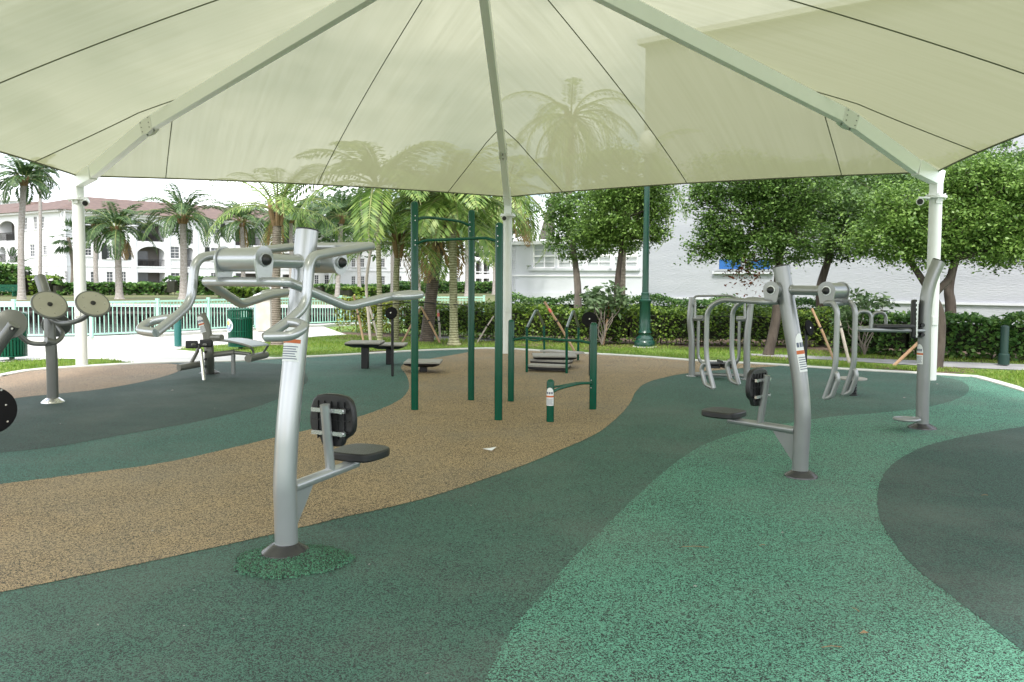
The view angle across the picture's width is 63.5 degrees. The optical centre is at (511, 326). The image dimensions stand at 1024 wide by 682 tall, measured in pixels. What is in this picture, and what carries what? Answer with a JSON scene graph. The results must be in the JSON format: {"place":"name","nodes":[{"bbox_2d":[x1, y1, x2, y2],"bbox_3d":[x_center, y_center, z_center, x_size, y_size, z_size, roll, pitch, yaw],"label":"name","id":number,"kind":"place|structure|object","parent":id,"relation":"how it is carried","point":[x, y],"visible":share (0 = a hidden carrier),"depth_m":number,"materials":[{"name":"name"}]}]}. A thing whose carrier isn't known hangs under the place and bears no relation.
{"place":"outdoors","nodes":[
{"label":"outdoors","id":0,"kind":"place"},
{"bbox_2d":[0,364,177,397],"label":"pale tan ground","id":1,"kind":"structure","parent":0,"point":[33,383],"depth_m":13.19,"materials":[{"name":"rubber"}]},
{"bbox_2d":[27,322,253,336],"bbox_3d":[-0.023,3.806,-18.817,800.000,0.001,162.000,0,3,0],"label":"water","id":2,"kind":"structure","parent":0,"point":[128,327],"depth_m":45.23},
{"bbox_2d":[0,311,405,323],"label":"dock","id":3,"kind":"object","parent":2,"relation":"in","point":[135,317],"visible":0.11,"depth_m":50.25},
{"bbox_2d":[0,362,307,452],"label":"charcoal green ground","id":4,"kind":"structure","parent":0,"point":[183,397],"depth_m":10.38,"materials":[{"name":"rubber"}]},
{"bbox_2d":[0,309,27,431],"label":"wheel trainer","id":5,"kind":"object","parent":4,"relation":"on","point":[13,323],"visible":1,"depth_m":9.36,"materials":[{"name":"grey paint"}]},
{"bbox_2d":[18,274,110,403],"bbox_3d":[-5.612,0.154,10.549,1.234,1.647,0.736,1,3,12],"label":"wheel trainer","id":6,"kind":"object","parent":4,"relation":"on","point":[48,306],"visible":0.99,"depth_m":10.46,"materials":[{"name":"grey paint"}]},
{"bbox_2d":[176,313,268,379],"bbox_3d":[-4.731,0.325,13.479,1.369,1.117,0.995,1,3,19],"label":"situp bench","id":7,"kind":"object","parent":4,"relation":"on","point":[207,341],"visible":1,"depth_m":13.39,"materials":[{"name":"grey paint"}]},
{"bbox_2d":[0,197,328,288],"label":"apartment building","id":8,"kind":"structure","parent":0,"point":[147,263],"depth_m":103.79,"materials":[{"name":"white paint"}]},
{"bbox_2d":[170,246,179,258],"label":"window","id":9,"kind":"structure","parent":8,"relation":"in","point":[175,254],"depth_m":106.97,"materials":[{"name":"white"}]},
{"bbox_2d":[0,327,345,361],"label":"walkway","id":10,"kind":"structure","parent":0,"point":[153,349],"depth_m":18.83,"materials":[{"name":"concrete"}]},
{"bbox_2d":[0,312,27,358],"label":"litter bin","id":11,"kind":"object","parent":10,"relation":"on","point":[15,347],"visible":0.48,"depth_m":16.04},
{"bbox_2d":[174,319,181,345],"bbox_3d":[-7.914,0.069,19.575,0.170,0.780,0.170,0,3,0],"label":"bollard","id":12,"kind":"object","parent":10,"relation":"on","point":[178,333],"visible":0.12,"depth_m":19.51,"materials":[{"name":"metal"}]},
{"bbox_2d":[28,322,403,340],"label":"seawall","id":13,"kind":"object","parent":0,"point":[162,335],"visible":0.13,"depth_m":22.58,"materials":[{"name":"concrete"}]},
{"bbox_2d":[0,295,484,336],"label":"fence","id":14,"kind":"object","parent":13,"relation":"on","point":[13,302],"visible":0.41,"depth_m":22.88,"materials":[{"name":"metal"}]},
{"bbox_2d":[0,350,465,483],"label":"green ground","id":15,"kind":"structure","parent":0,"point":[375,386],"depth_m":8.62,"materials":[{"name":"rubber"}]},
{"bbox_2d":[345,340,384,368],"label":"step platform","id":16,"kind":"structure","parent":15,"relation":"on","point":[364,345],"depth_m":14.86,"materials":[{"name":"black metal"}]},
{"bbox_2d":[385,307,396,375],"bbox_3d":[-2.000,0.246,13.700,0.209,1.155,0.087,1,3,20],"label":"disc stand","id":17,"kind":"object","parent":15,"relation":"on","point":[391,313],"visible":1,"depth_m":13.68,"materials":[{"name":"black metal"}]},
{"bbox_2d":[374,342,407,364],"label":"step platform","id":18,"kind":"structure","parent":15,"relation":"on","point":[387,345],"depth_m":15.60,"materials":[{"name":"black metal"}]},
{"bbox_2d":[0,307,481,323],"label":"seawall","id":19,"kind":"object","parent":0,"point":[139,309],"depth_m":50.73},
{"bbox_2d":[0,303,420,307],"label":"seawall cap","id":20,"kind":"object","parent":19,"relation":"on","point":[194,305],"depth_m":50.47,"materials":[{"name":"concrete"}]},
{"bbox_2d":[0,290,494,304],"bbox_3d":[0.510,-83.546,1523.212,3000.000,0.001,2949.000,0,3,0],"label":"bank","id":21,"kind":"structure","parent":0,"point":[127,297],"depth_m":68.78,"materials":[{"name":"plant"}]},
{"bbox_2d":[0,285,17,296],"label":"bench","id":22,"kind":"object","parent":21,"relation":"on","point":[14,293],"visible":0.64,"depth_m":70.25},
{"bbox_2d":[0,262,32,295],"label":"hedge","id":23,"kind":"object","parent":21,"relation":"on","point":[8,276],"visible":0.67,"depth_m":73.85,"materials":[{"name":"green plant"}]},
{"bbox_2d":[0,247,32,290],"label":"fan palm","id":24,"kind":"object","parent":21,"relation":"on","point":[12,254],"visible":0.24,"depth_m":77.16,"materials":[{"name":"green plant"}]},
{"bbox_2d":[0,155,60,299],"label":"palm tree","id":25,"kind":"object","parent":21,"relation":"on","point":[27,170],"visible":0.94,"depth_m":59.52,"materials":[{"name":"plant"}]},
{"bbox_2d":[27,161,59,274],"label":"palm tree","id":26,"kind":"object","parent":21,"relation":"on","point":[44,173],"visible":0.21,"depth_m":83.54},
{"bbox_2d":[25,273,64,294],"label":"hedge","id":27,"kind":"object","parent":21,"relation":"on","point":[31,288],"visible":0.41,"depth_m":75.80,"materials":[{"name":"green plant"}]},
{"bbox_2d":[45,216,85,294],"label":"fan palm","id":28,"kind":"object","parent":21,"relation":"on","point":[68,248],"visible":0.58,"depth_m":79.19,"materials":[{"name":"green plant"}]},
{"bbox_2d":[71,213,110,291],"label":"palm tree","id":29,"kind":"object","parent":21,"relation":"on","point":[95,266],"visible":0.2,"depth_m":77.64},
{"bbox_2d":[51,280,171,295],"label":"hedge","id":30,"kind":"object","parent":21,"relation":"on","point":[139,288],"visible":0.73,"depth_m":78.73,"materials":[{"name":"green plant"}]},
{"bbox_2d":[70,201,161,298],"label":"palm tree","id":31,"kind":"object","parent":21,"relation":"on","point":[122,220],"visible":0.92,"depth_m":63.24,"materials":[{"name":"plant"}]},
{"bbox_2d":[135,181,225,299],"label":"palm tree","id":32,"kind":"object","parent":21,"relation":"on","point":[184,219],"visible":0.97,"depth_m":63.23,"materials":[{"name":"plant"}]},
{"bbox_2d":[162,275,238,294],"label":"hedge","id":33,"kind":"object","parent":21,"relation":"on","point":[173,286],"visible":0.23,"depth_m":80.37,"materials":[{"name":"green plant"}]},
{"bbox_2d":[201,200,269,276],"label":"palm tree","id":34,"kind":"object","parent":21,"relation":"on","point":[242,230],"visible":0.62,"depth_m":71.41,"materials":[{"name":"plant"}]},
{"bbox_2d":[218,286,269,297],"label":"hedge","id":35,"kind":"object","parent":21,"relation":"on","point":[243,292],"visible":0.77,"depth_m":70.41,"materials":[{"name":"green plant"}]},
{"bbox_2d":[254,195,321,297],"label":"palm tree","id":36,"kind":"object","parent":21,"relation":"on","point":[290,222],"visible":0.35,"depth_m":67.53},
{"bbox_2d":[293,198,337,286],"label":"palm tree","id":37,"kind":"object","parent":21,"relation":"on","point":[311,208],"visible":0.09,"depth_m":78.77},
{"bbox_2d":[303,188,367,296],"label":"palm tree","id":38,"kind":"object","parent":21,"relation":"on","point":[342,203],"visible":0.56,"depth_m":61.27,"materials":[{"name":"plant"}]},
{"bbox_2d":[335,200,380,286],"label":"palm tree","id":39,"kind":"object","parent":21,"relation":"on","point":[358,272],"visible":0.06,"depth_m":83.67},
{"bbox_2d":[340,285,376,296],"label":"hedge","id":40,"kind":"object","parent":21,"relation":"on","point":[349,291],"visible":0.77,"depth_m":76.05,"materials":[{"name":"green plant"}]},
{"bbox_2d":[313,283,425,294],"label":"hedge","id":41,"kind":"object","parent":21,"relation":"on","point":[330,288],"visible":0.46,"depth_m":90.40,"materials":[{"name":"green plant"}]},
{"bbox_2d":[329,223,410,284],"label":"apartment building","id":42,"kind":"structure","parent":21,"relation":"on","point":[349,276],"depth_m":129.07,"materials":[{"name":"white paint"}]},
{"bbox_2d":[381,200,410,291],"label":"palm tree","id":43,"kind":"object","parent":21,"relation":"on","point":[392,271],"visible":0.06,"depth_m":89.60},
{"bbox_2d":[288,186,536,269],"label":"distant trees","id":44,"kind":"object","parent":21,"relation":"on","point":[326,240],"visible":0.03,"depth_m":115.61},
{"bbox_2d":[399,280,492,292],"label":"hedge","id":45,"kind":"object","parent":21,"relation":"on","point":[483,287],"visible":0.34,"depth_m":101.59,"materials":[{"name":"green plant"}]},
{"bbox_2d":[445,206,487,295],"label":"palm tree","id":46,"kind":"object","parent":21,"relation":"on","point":[466,281],"visible":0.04,"depth_m":83.61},
{"bbox_2d":[476,208,518,294],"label":"palm tree","id":47,"kind":"object","parent":21,"relation":"on","point":[493,288],"visible":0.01,"depth_m":94.61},
{"bbox_2d":[253,293,271,330],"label":"stone pier","id":48,"kind":"structure","parent":0,"point":[263,317],"depth_m":25.41,"materials":[{"name":"white stone"}]},
{"bbox_2d":[0,153,618,240],"label":"sky","id":49,"kind":"structure","parent":0,"point":[104,187],"materials":[{"name":"white"}]},
{"bbox_2d":[0,349,775,591],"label":"tan ground","id":50,"kind":"structure","parent":0,"point":[438,441],"depth_m":6.73,"materials":[{"name":"rubber"}]},
{"bbox_2d":[404,359,442,371],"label":"step platform","id":51,"kind":"structure","parent":50,"relation":"on","point":[424,364],"depth_m":14.22,"materials":[{"name":"black metal"}]},
{"bbox_2d":[411,201,502,419],"bbox_3d":[-0.366,-0.250,10.170,1.353,2.559,1.164,3,4,37],"label":"chin up station","id":52,"kind":"object","parent":50,"relation":"on","point":[471,238],"visible":1,"depth_m":10.07,"materials":[{"name":"green metal"}]},
{"bbox_2d":[508,319,596,421],"bbox_3d":[0.213,0.491,10.149,1.302,1.089,1.195,2,4,32],"label":"push up station","id":53,"kind":"object","parent":50,"relation":"on","point":[591,383],"visible":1,"depth_m":10.28,"materials":[{"name":"green"}]},
{"bbox_2d":[525,309,583,372],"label":"step bridge","id":54,"kind":"structure","parent":50,"relation":"on","point":[556,365],"depth_m":14.79,"materials":[{"name":"black metal"}]},
{"bbox_2d":[532,353,576,359],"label":"step platform","id":55,"kind":"structure","parent":50,"relation":"on","point":[551,356],"depth_m":15.08,"materials":[{"name":"black metal"}]},
{"bbox_2d":[582,312,596,373],"bbox_3d":[1.302,0.288,13.959,0.260,1.082,0.113,0,3,0],"label":"disc stand","id":56,"kind":"object","parent":50,"relation":"on","point":[588,318],"visible":0.82,"depth_m":13.93,"materials":[{"name":"black metal"}]},
{"bbox_2d":[434,336,493,340],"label":"garden path","id":57,"kind":"structure","parent":0,"point":[485,339],"depth_m":23.10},
{"bbox_2d":[420,230,532,284],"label":"apartment building","id":58,"kind":"structure","parent":0,"point":[482,274],"depth_m":148.12,"materials":[{"name":"white paint"}]},
{"bbox_2d":[0,349,1022,681],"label":"rubber ground","id":59,"kind":"structure","parent":0,"point":[414,591],"depth_m":4.33,"materials":[{"name":"rubber"}]},
{"bbox_2d":[136,227,423,558],"bbox_3d":[-1.218,0.374,4.825,1.152,1.903,1.549,2,3,23],"label":"press machine","id":60,"kind":"object","parent":59,"relation":"on","point":[333,419],"visible":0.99,"depth_m":4.66,"materials":[{"name":"silver metal"}]},
{"bbox_2d":[233,544,355,579],"bbox_3d":[-1.238,1.297,4.686,0.681,0.068,0.577,0,3,0],"label":"rubber mound","id":61,"kind":"object","parent":59,"relation":"on","point":[317,559],"visible":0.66,"depth_m":4.57,"materials":[{"name":"rubber"}]},
{"bbox_2d":[0,0,1023,379],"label":"shade canopy","id":62,"kind":"object","parent":59,"relation":"on","point":[506,100],"visible":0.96,"depth_m":12.48,"materials":[{"name":"fabric"}]},
{"bbox_2d":[72,196,89,206],"bbox_3d":[-7.588,-2.210,14.610,0.431,0.195,0.188,3,4,38],"label":"security camera","id":63,"kind":"object","parent":62,"relation":"attached to","point":[85,202],"visible":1,"depth_m":14.50,"materials":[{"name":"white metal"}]},
{"bbox_2d":[916,197,941,204],"bbox_3d":[6.721,-2.042,13.400,0.541,0.179,0.198,-1,4,-29],"label":"security camera","id":64,"kind":"object","parent":62,"relation":"attached to","point":[919,200],"visible":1,"depth_m":13.27,"materials":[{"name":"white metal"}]},
{"bbox_2d":[686,294,753,379],"bbox_3d":[3.404,0.164,13.653,1.121,1.394,0.623,2,4,29],"label":"air walker","id":65,"kind":"object","parent":59,"relation":"on","point":[747,318],"visible":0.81,"depth_m":13.69,"materials":[{"name":"grey paint"}]},
{"bbox_2d":[804,320,813,363],"bbox_3d":[4.924,0.375,13.748,0.260,0.976,0.098,-2,4,-40],"label":"disc stand","id":66,"kind":"object","parent":59,"relation":"on","point":[809,328],"visible":0.87,"depth_m":13.71,"materials":[{"name":"black metal"}]},
{"bbox_2d":[0,325,1023,387],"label":"lawn","id":67,"kind":"structure","parent":0,"point":[409,348],"depth_m":18.45,"materials":[{"name":"plant"}]},
{"bbox_2d":[227,308,252,348],"bbox_3d":[-6.230,0.044,18.959,0.580,0.920,0.580,0,3,0],"label":"litter bin","id":68,"kind":"object","parent":67,"relation":"on","point":[238,326],"visible":0.9,"depth_m":18.73,"materials":[{"name":"green"}]},
{"bbox_2d":[353,295,363,339],"bbox_3d":[-3.913,-0.180,21.127,0.486,1.251,0.068,3,4,44],"label":"stake","id":69,"kind":"object","parent":67,"relation":"on","point":[359,321],"visible":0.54,"depth_m":21.09,"materials":[{"name":"brown wood"}]},
{"bbox_2d":[359,199,382,339],"bbox_3d":[-3.311,-1.260,19.510,0.565,3.504,0.070,0,3,0],"label":"young trunk","id":70,"kind":"object","parent":67,"relation":"on","point":[366,293],"visible":0.66,"depth_m":19.50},
{"bbox_2d":[285,184,465,339],"bbox_3d":[-2.909,-1.970,19.382,4.016,4.995,4.566,-2,4,-37],"label":"palm tree","id":71,"kind":"object","parent":67,"relation":"on","point":[374,223],"visible":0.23,"depth_m":18.36,"materials":[{"name":"green plant"}]},
{"bbox_2d":[333,294,420,333],"bbox_3d":[-4.138,-0.406,25.302,2.954,1.164,1.253,2,4,32],"label":"hedge","id":72,"kind":"object","parent":67,"relation":"on","point":[363,314],"visible":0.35,"depth_m":25.22,"materials":[{"name":"green plant"}]},
{"bbox_2d":[323,209,477,341],"bbox_3d":[-2.970,-1.349,21.469,3.455,3.525,3.626,2,3,20],"label":"palm tree","id":73,"kind":"object","parent":67,"relation":"on","point":[397,242],"visible":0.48,"depth_m":21.43,"materials":[{"name":"green plant"}]},
{"bbox_2d":[382,190,532,344],"bbox_3d":[-1.426,-1.874,20.657,3.904,4.684,4.258,0,3,0],"label":"palm tree","id":74,"kind":"object","parent":67,"relation":"on","point":[453,335],"visible":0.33,"depth_m":20.66,"materials":[{"name":"green plant"}]},
{"bbox_2d":[0,347,1023,391],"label":"curb","id":75,"kind":"structure","parent":67,"relation":"on","point":[1009,385],"depth_m":15.53,"materials":[{"name":"concrete"}]},
{"bbox_2d":[461,194,568,267],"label":"palm tree","id":76,"kind":"object","parent":67,"relation":"on","point":[522,210],"visible":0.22,"depth_m":34.38,"materials":[{"name":"green plant"}]},
{"bbox_2d":[540,193,554,238],"bbox_3d":[1.616,-3.493,38.364,0.755,5.915,0.657,0,3,0],"label":"parasol","id":77,"kind":"object","parent":67,"relation":"on","point":[543,237],"visible":0.16,"depth_m":38.11,"materials":[{"name":"fabric"}]},
{"bbox_2d":[544,301,575,350],"bbox_3d":[1.101,0.009,18.967,0.818,1.187,0.065,2,3,23],"label":"stake","id":78,"kind":"object","parent":67,"relation":"on","point":[557,322],"visible":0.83,"depth_m":18.96,"materials":[{"name":"brown wood"}]},
{"bbox_2d":[528,190,619,310],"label":"tree","id":79,"kind":"object","parent":67,"relation":"on","point":[558,211],"visible":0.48,"depth_m":24.73,"materials":[{"name":"green plant"}]},
{"bbox_2d":[604,185,687,298],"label":"palm tree","id":80,"kind":"object","parent":67,"relation":"on","point":[623,277],"visible":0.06,"depth_m":26.86,"materials":[{"name":"green plant"}]},
{"bbox_2d":[512,291,849,317],"bbox_3d":[4.706,-0.424,25.166,10.731,1.336,1.680,1,3,19],"label":"hedge","id":81,"kind":"object","parent":67,"relation":"on","point":[681,303],"visible":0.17,"depth_m":25.27,"materials":[{"name":"green plant"}]},
{"bbox_2d":[512,135,1023,324],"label":"white building","id":82,"kind":"structure","parent":67,"relation":"on","point":[988,295],"depth_m":30.23,"materials":[{"name":"white"}]},
{"bbox_2d":[528,244,554,270],"bbox_3d":[1.331,-2.941,34.914,1.402,1.130,0.255,3,4,37],"label":"window","id":83,"kind":"structure","parent":82,"relation":"in","point":[547,263],"depth_m":35.03,"materials":[{"name":"white"}]},
{"bbox_2d":[553,244,583,270],"bbox_3d":[2.393,-2.871,34.100,1.546,1.106,0.255,3,4,37],"label":"window","id":84,"kind":"structure","parent":82,"relation":"in","point":[565,265],"depth_m":34.28,"materials":[{"name":"white"}]},
{"bbox_2d":[584,249,611,270],"bbox_3d":[3.462,-2.801,33.281,1.431,1.081,0.255,3,4,37],"label":"window","id":85,"kind":"structure","parent":82,"relation":"in","point":[601,264],"depth_m":33.31,"materials":[{"name":"white"}]},
{"bbox_2d":[608,244,639,270],"bbox_3d":[4.450,-2.736,32.523,1.352,1.059,0.255,3,4,37],"label":"window","id":86,"kind":"structure","parent":82,"relation":"in","point":[631,264],"depth_m":32.49,"materials":[{"name":"white"}]},
{"bbox_2d":[840,321,850,363],"bbox_3d":[6.562,0.145,16.444,0.075,1.252,0.439,-2,4,-37],"label":"stake","id":87,"kind":"object","parent":67,"relation":"on","point":[845,345],"visible":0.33,"depth_m":16.38,"materials":[{"name":"beige"}]},
{"bbox_2d":[893,342,916,365],"bbox_3d":[8.070,0.321,16.393,1.212,0.958,0.069,0,3,-15],"label":"stake","id":88,"kind":"object","parent":67,"relation":"on","point":[902,357],"visible":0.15,"depth_m":16.30,"materials":[{"name":"brown wood"}]},
{"bbox_2d":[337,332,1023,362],"bbox_3d":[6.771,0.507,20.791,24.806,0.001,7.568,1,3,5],"label":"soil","id":89,"kind":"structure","parent":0,"point":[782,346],"depth_m":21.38,"materials":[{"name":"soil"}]},
{"bbox_2d":[575,280,636,344],"bbox_3d":[2.288,-0.372,20.772,1.509,1.632,1.246,-2,4,-32],"label":"shrub","id":90,"kind":"object","parent":89,"relation":"on","point":[602,301],"visible":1,"depth_m":20.71,"materials":[{"name":"green plant"}]},
{"bbox_2d":[558,184,684,341],"bbox_3d":[2.966,-2.317,22.297,3.491,5.435,2.857,0,3,0],"label":"tree","id":91,"kind":"object","parent":89,"relation":"on","point":[609,228],"visible":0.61,"depth_m":21.91,"materials":[{"name":"green plant"}]},
{"bbox_2d":[399,298,850,346],"bbox_3d":[2.561,-0.167,22.147,12.499,1.129,2.419,1,3,18],"label":"hedge","id":92,"kind":"object","parent":89,"relation":"on","point":[663,326],"visible":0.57,"depth_m":21.23,"materials":[{"name":"green plant"}]},
{"bbox_2d":[633,186,654,347],"bbox_3d":[3.297,-2.142,20.312,0.600,5.310,0.600,0,3,0],"label":"lamp post","id":93,"kind":"object","parent":89,"relation":"on","point":[644,338],"visible":0.72,"depth_m":20.29,"materials":[{"name":"metal"}]},
{"bbox_2d":[781,175,926,344],"bbox_3d":[8.569,-2.038,21.421,4.649,5.059,2.866,0,3,0],"label":"tree","id":94,"kind":"object","parent":89,"relation":"on","point":[830,256],"visible":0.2,"depth_m":21.07,"materials":[{"name":"green plant"}]},
{"bbox_2d":[829,287,900,354],"bbox_3d":[7.827,-0.129,18.198,1.564,1.497,1.418,0,3,0],"label":"shrub","id":95,"kind":"object","parent":89,"relation":"on","point":[864,301],"visible":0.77,"depth_m":18.24,"materials":[{"name":"green plant"}]},
{"bbox_2d":[824,139,1023,352],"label":"tree","id":96,"kind":"object","parent":89,"relation":"on","point":[950,300],"visible":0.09,"depth_m":19.19,"materials":[{"name":"green plant"}]},
{"bbox_2d":[828,306,1023,360],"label":"hedge","id":97,"kind":"object","parent":89,"relation":"on","point":[981,334],"visible":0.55,"depth_m":17.64,"materials":[{"name":"green plant"}]},
{"bbox_2d":[485,375,1023,681],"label":"light green ground","id":98,"kind":"structure","parent":0,"point":[623,598],"depth_m":4.36,"materials":[{"name":"rubber"}]},
{"bbox_2d":[699,264,858,479],"bbox_3d":[2.206,0.352,6.965,0.463,1.750,1.290,-3,4,-45],"label":"press machine","id":99,"kind":"object","parent":98,"relation":"on","point":[782,290],"visible":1,"depth_m":6.79,"materials":[{"name":"grey paint"}]},
{"bbox_2d":[858,258,944,429],"bbox_3d":[4.175,0.181,9.105,1.093,1.874,0.766,0,3,0],"label":"dip bench","id":100,"kind":"object","parent":98,"relation":"on","point":[918,327],"visible":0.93,"depth_m":9.02,"materials":[{"name":"grey paint"}]},
{"bbox_2d":[840,376,866,395],"bbox_3d":[4.843,0.849,11.777,0.400,0.252,0.400,0,3,0],"label":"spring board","id":101,"kind":"object","parent":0,"point":[855,389],"visible":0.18,"depth_m":11.71,"materials":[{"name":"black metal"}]},
{"bbox_2d":[751,354,1023,369],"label":"garden path","id":102,"kind":"structure","parent":0,"point":[973,365],"depth_m":16.75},
{"bbox_2d":[671,177,847,354],"bbox_3d":[5.438,-1.719,18.324,3.909,4.763,2.434,0,3,0],"label":"tree","id":103,"kind":"object","parent":102,"relation":"on","point":[763,212],"visible":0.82,"depth_m":18.01,"materials":[{"name":"green plant"}]},
{"bbox_2d":[811,308,832,358],"bbox_3d":[6.640,0.156,17.658,0.542,1.101,0.066,3,4,38],"label":"stake","id":104,"kind":"object","parent":102,"relation":"on","point":[822,331],"visible":0.87,"depth_m":17.64,"materials":[{"name":"brown wood"}]},
{"bbox_2d":[998,325,1009,364],"bbox_3d":[9.742,0.356,16.354,0.197,0.782,0.200,0,3,0],"label":"bollard","id":105,"kind":"object","parent":102,"relation":"on","point":[1003,357],"visible":1,"depth_m":16.29,"materials":[{"name":"teal"}]},
{"bbox_2d":[896,367,973,372],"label":"soil","id":106,"kind":"structure","parent":0,"point":[961,368],"depth_m":15.25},
{"bbox_2d":[820,143,1023,368],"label":"tree","id":107,"kind":"object","parent":106,"relation":"on","point":[988,195],"visible":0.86,"depth_m":15.31,"materials":[{"name":"green plant"}]},
{"bbox_2d":[877,427,1023,650],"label":"deep green ground","id":108,"kind":"structure","parent":0,"point":[953,531],"depth_m":5.63,"materials":[{"name":"rubber"}]},
{"label":"soil","id":109,"kind":"structure","parent":0,"visible":0},
{"bbox_2d":[420,306,439,341],"bbox_3d":[-2.116,-0.043,21.486,0.658,0.970,0.065,2,4,29],"label":"stake","id":110,"kind":"object","parent":109,"relation":"on","point":[426,316],"visible":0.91,"depth_m":21.48,"materials":[{"name":"brown wood"}]},
{"bbox_2d":[351,191,544,341],"bbox_3d":[-1.853,-2.228,21.547,5.134,5.320,5.139,1,3,10],"label":"palm tree","id":111,"kind":"object","parent":109,"relation":"on","point":[432,285],"visible":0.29,"depth_m":21.31,"materials":[{"name":"green plant"}]},
{"label":"soil","id":112,"kind":"structure","parent":0,"visible":0},
{"bbox_2d":[193,181,351,344],"bbox_3d":[-5.636,-1.785,20.295,3.701,4.497,3.842,-2,4,-31],"label":"palm tree","id":113,"kind":"object","parent":112,"relation":"on","point":[278,209],"visible":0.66,"depth_m":20.23,"materials":[{"name":"green plant"}]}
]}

